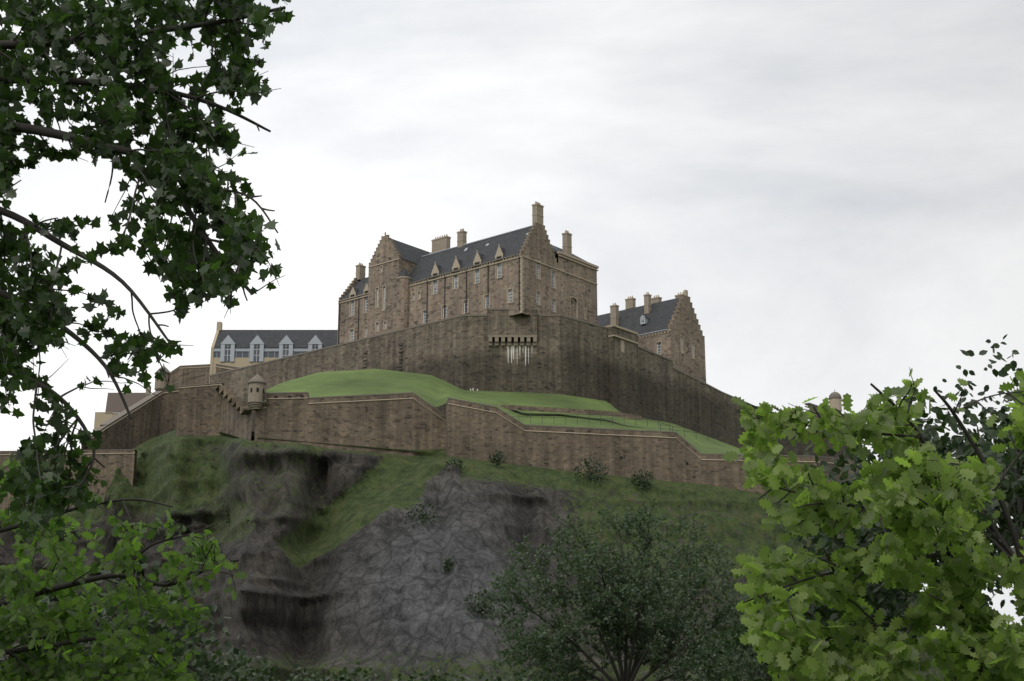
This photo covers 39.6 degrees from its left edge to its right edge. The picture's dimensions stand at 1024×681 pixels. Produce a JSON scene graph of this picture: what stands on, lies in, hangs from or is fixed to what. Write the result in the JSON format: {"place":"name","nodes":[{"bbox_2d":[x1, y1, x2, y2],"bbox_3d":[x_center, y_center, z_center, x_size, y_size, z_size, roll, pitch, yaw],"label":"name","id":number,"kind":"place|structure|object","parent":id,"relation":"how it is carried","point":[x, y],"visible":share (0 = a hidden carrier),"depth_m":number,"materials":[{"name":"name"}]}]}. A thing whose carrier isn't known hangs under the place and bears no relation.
{"place":"outdoors","nodes":[
{"label":"outdoors","id":0,"kind":"place"},
{"bbox_2d":[209,322,337,382],"bbox_3d":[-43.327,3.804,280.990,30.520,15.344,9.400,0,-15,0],"label":"building","id":1,"kind":"structure","parent":0,"point":[239,348],"depth_m":277.16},
{"bbox_2d":[0,364,861,512],"bbox_3d":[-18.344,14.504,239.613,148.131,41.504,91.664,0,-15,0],"label":"castle outer walls","id":2,"kind":"structure","parent":0,"point":[195,403],"depth_m":195.69,"materials":[{"name":"brown stone"}]},
{"bbox_2d":[154,364,169,390],"bbox_3d":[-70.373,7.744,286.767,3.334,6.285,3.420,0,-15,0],"label":"turret","id":3,"kind":"object","parent":2,"relation":"attached to","point":[160,385],"visible":0.6,"depth_m":285.38,"materials":[{"name":"stone"}]},
{"bbox_2d":[248,371,266,409],"bbox_3d":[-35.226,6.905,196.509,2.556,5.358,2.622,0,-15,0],"label":"turret","id":4,"kind":"object","parent":2,"relation":"attached to","point":[257,383],"visible":1,"depth_m":195.56,"materials":[{"name":"stone"}]},
{"bbox_2d":[337,201,598,343],"bbox_3d":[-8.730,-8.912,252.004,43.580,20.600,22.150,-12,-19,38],"label":"castle building","id":5,"kind":"structure","parent":0,"point":[524,270],"depth_m":242.33,"materials":[{"name":"brown stone"}]},
{"bbox_2d":[0,0,1023,629],"label":"sky","id":6,"kind":"structure","parent":0,"point":[834,189],"materials":[{"name":"white"}]},
{"bbox_2d":[210,308,849,457],"bbox_3d":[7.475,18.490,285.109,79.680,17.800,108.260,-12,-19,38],"label":"castle wall","id":7,"kind":"structure","parent":0,"point":[617,367],"depth_m":237.14,"materials":[{"name":"brown stone"}]},
{"label":"ground","id":8,"kind":"structure","parent":0,"visible":0},
{"bbox_2d":[0,459,246,680],"bbox_3d":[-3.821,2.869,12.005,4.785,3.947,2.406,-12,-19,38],"label":"tree","id":9,"kind":"object","parent":8,"relation":"on","point":[63,627],"visible":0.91,"depth_m":11.38,"materials":[{"name":"green plant"}]},
{"bbox_2d":[0,555,247,680],"bbox_3d":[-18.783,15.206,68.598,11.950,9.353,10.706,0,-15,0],"label":"garden tree","id":10,"kind":"object","parent":8,"relation":"on","point":[156,628],"visible":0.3,"depth_m":68.08,"materials":[{"name":"green plant"}]},
{"bbox_2d":[0,0,294,543],"bbox_3d":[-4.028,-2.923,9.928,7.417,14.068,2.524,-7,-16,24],"label":"sycamore tree","id":11,"kind":"object","parent":8,"relation":"on","point":[202,192],"visible":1,"depth_m":8.18,"materials":[{"name":"green plant"}]},
{"bbox_2d":[137,637,279,680],"bbox_3d":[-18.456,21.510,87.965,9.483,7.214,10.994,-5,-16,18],"label":"bush","id":12,"kind":"object","parent":8,"relation":"on","point":[234,672],"visible":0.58,"depth_m":86.80,"materials":[{"name":"green plant"}]},
{"bbox_2d":[285,661,381,680],"bbox_3d":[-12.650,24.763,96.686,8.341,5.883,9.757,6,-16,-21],"label":"bush","id":13,"kind":"object","parent":8,"relation":"on","point":[343,677],"visible":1,"depth_m":97.42,"materials":[{"name":"green plant"}]},
{"bbox_2d":[392,666,475,680],"bbox_3d":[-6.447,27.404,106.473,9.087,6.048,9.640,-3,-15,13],"label":"bush","id":14,"kind":"object","parent":8,"relation":"on","point":[412,676],"visible":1,"depth_m":106.62,"materials":[{"name":"green plant"}]},
{"bbox_2d":[0,427,948,680],"bbox_3d":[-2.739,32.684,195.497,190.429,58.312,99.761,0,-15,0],"label":"castle rock","id":15,"kind":"object","parent":8,"relation":"on","point":[340,563],"visible":0.49,"depth_m":177.76,"materials":[{"name":"grey stone"}]},
{"bbox_2d":[94,387,150,429],"bbox_3d":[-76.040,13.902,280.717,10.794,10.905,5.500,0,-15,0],"label":"building","id":16,"kind":"structure","parent":15,"relation":"attached to","point":[115,405],"depth_m":280.34,"materials":[{"name":"stone"}]},
{"bbox_2d":[219,502,229,522],"bbox_3d":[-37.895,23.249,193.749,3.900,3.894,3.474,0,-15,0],"label":"shrub","id":17,"kind":"object","parent":15,"relation":"on","point":[227,514],"visible":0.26,"depth_m":193.41,"materials":[{"name":"green plant"}]},
{"bbox_2d":[404,501,438,527],"bbox_3d":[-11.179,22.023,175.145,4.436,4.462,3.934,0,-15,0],"label":"shrub","id":18,"kind":"object","parent":15,"relation":"on","point":[419,515],"visible":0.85,"depth_m":175.06,"materials":[{"name":"green plant"}]},
{"bbox_2d":[443,558,453,572],"bbox_3d":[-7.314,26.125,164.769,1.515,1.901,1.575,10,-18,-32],"label":"shrub","id":19,"kind":"object","parent":15,"relation":"on","point":[449,565],"visible":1,"depth_m":164.56,"materials":[{"name":"green plant"}]},
{"bbox_2d":[444,457,465,472],"bbox_3d":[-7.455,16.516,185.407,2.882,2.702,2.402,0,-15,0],"label":"shrub","id":20,"kind":"object","parent":15,"relation":"on","point":[459,462],"visible":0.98,"depth_m":185.41,"materials":[{"name":"green plant"}]},
{"bbox_2d":[461,590,497,619],"bbox_3d":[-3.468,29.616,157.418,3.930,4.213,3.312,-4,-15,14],"label":"shrub","id":21,"kind":"object","parent":15,"relation":"on","point":[481,609],"visible":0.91,"depth_m":157.17,"materials":[{"name":"green plant"}]},
{"bbox_2d":[489,450,506,465],"bbox_3d":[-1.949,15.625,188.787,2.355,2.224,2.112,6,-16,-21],"label":"shrub","id":22,"kind":"object","parent":15,"relation":"on","point":[497,462],"visible":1,"depth_m":188.64,"materials":[{"name":"green plant"}]},
{"bbox_2d":[265,369,743,453],"bbox_3d":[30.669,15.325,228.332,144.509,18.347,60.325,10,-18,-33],"label":"grass slope","id":23,"kind":"structure","parent":15,"relation":"on","point":[434,391],"depth_m":215.53,"materials":[{"name":"green plant"}]},
{"bbox_2d":[495,404,641,420],"bbox_3d":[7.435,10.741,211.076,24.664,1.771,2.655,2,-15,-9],"label":"castle bank path edge","id":24,"kind":"object","parent":23,"relation":"on","point":[560,410],"visible":0.83,"depth_m":210.04,"materials":[{"name":"stone"}]},
{"bbox_2d":[549,615,562,626],"bbox_3d":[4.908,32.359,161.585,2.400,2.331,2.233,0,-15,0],"label":"shrub","id":25,"kind":"object","parent":15,"relation":"on","point":[554,619],"visible":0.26,"depth_m":161.48,"materials":[{"name":"green plant"}]},
{"bbox_2d":[574,456,608,486],"bbox_3d":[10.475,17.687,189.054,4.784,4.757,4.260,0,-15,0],"label":"shrub","id":26,"kind":"object","parent":15,"relation":"on","point":[588,472],"visible":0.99,"depth_m":188.94,"materials":[{"name":"green plant"}]},
{"bbox_2d":[630,468,654,491],"bbox_3d":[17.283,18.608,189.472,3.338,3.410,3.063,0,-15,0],"label":"shrub","id":27,"kind":"object","parent":15,"relation":"on","point":[640,476],"visible":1,"depth_m":189.16,"materials":[{"name":"green plant"}]},
{"bbox_2d":[597,290,705,382],"bbox_3d":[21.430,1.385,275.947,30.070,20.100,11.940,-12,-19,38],"label":"castle block","id":28,"kind":"structure","parent":15,"relation":"attached to","point":[671,329],"depth_m":267.62,"materials":[{"name":"stone"}]},
{"bbox_2d":[512,413,812,455],"bbox_3d":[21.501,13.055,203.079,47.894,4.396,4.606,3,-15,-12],"label":"castle bank railings","id":29,"kind":"object","parent":15,"relation":"attached to","point":[600,418],"visible":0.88,"depth_m":201.01,"materials":[{"name":"grey metal"}]},
{"bbox_2d":[829,390,841,415],"bbox_3d":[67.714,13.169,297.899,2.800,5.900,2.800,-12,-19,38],"label":"turret","id":30,"kind":"object","parent":15,"relation":"attached to","point":[835,398],"visible":0.81,"depth_m":297.01,"materials":[{"name":"stone"}]},
{"bbox_2d":[473,658,578,680],"bbox_3d":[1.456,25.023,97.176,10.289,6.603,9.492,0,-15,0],"label":"bush","id":31,"kind":"object","parent":8,"relation":"on","point":[499,678],"visible":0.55,"depth_m":98.14,"materials":[{"name":"green plant"}]},
{"bbox_2d":[478,499,767,680],"bbox_3d":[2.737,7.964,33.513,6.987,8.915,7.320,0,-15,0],"label":"birch tree","id":32,"kind":"object","parent":8,"relation":"on","point":[611,618],"visible":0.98,"depth_m":33.06,"materials":[{"name":"green plant"}]},
{"bbox_2d":[686,613,772,680],"bbox_3d":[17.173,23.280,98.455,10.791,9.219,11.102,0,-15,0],"label":"bush","id":33,"kind":"object","parent":8,"relation":"on","point":[746,647],"visible":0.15,"depth_m":97.59,"materials":[{"name":"green plant"}]},
{"bbox_2d":[709,545,912,680],"bbox_3d":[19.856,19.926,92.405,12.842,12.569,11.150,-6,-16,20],"label":"garden tree","id":34,"kind":"object","parent":8,"relation":"on","point":[733,639],"visible":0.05,"depth_m":91.53,"materials":[{"name":"green plant"}]},
{"bbox_2d":[740,535,954,646],"bbox_3d":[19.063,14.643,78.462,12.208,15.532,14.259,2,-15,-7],"label":"garden tree","id":35,"kind":"object","parent":8,"relation":"on","point":[834,614],"visible":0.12,"depth_m":75.65,"materials":[{"name":"green plant"}]},
{"bbox_2d":[722,367,1023,680],"bbox_3d":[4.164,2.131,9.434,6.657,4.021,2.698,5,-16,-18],"label":"oak tree","id":36,"kind":"object","parent":8,"relation":"on","point":[904,496],"visible":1,"depth_m":8.47,"materials":[{"name":"green plant"}]},
{"bbox_2d":[783,425,1023,680],"bbox_3d":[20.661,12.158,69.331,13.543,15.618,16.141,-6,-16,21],"label":"garden tree","id":37,"kind":"object","parent":8,"relation":"on","point":[865,535],"visible":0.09,"depth_m":67.96,"materials":[{"name":"green plant"}]},
{"bbox_2d":[831,393,1023,572],"bbox_3d":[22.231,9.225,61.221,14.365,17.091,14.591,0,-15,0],"label":"garden tree","id":38,"kind":"object","parent":8,"relation":"on","point":[929,433],"visible":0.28,"depth_m":62.80,"materials":[{"name":"green plant"}]},
{"bbox_2d":[927,334,1023,607],"bbox_3d":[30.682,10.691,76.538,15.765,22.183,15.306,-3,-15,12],"label":"garden tree","id":39,"kind":"object","parent":8,"relation":"on","point":[1002,417],"visible":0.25,"depth_m":77.15,"materials":[{"name":"green plant"}]}
]}

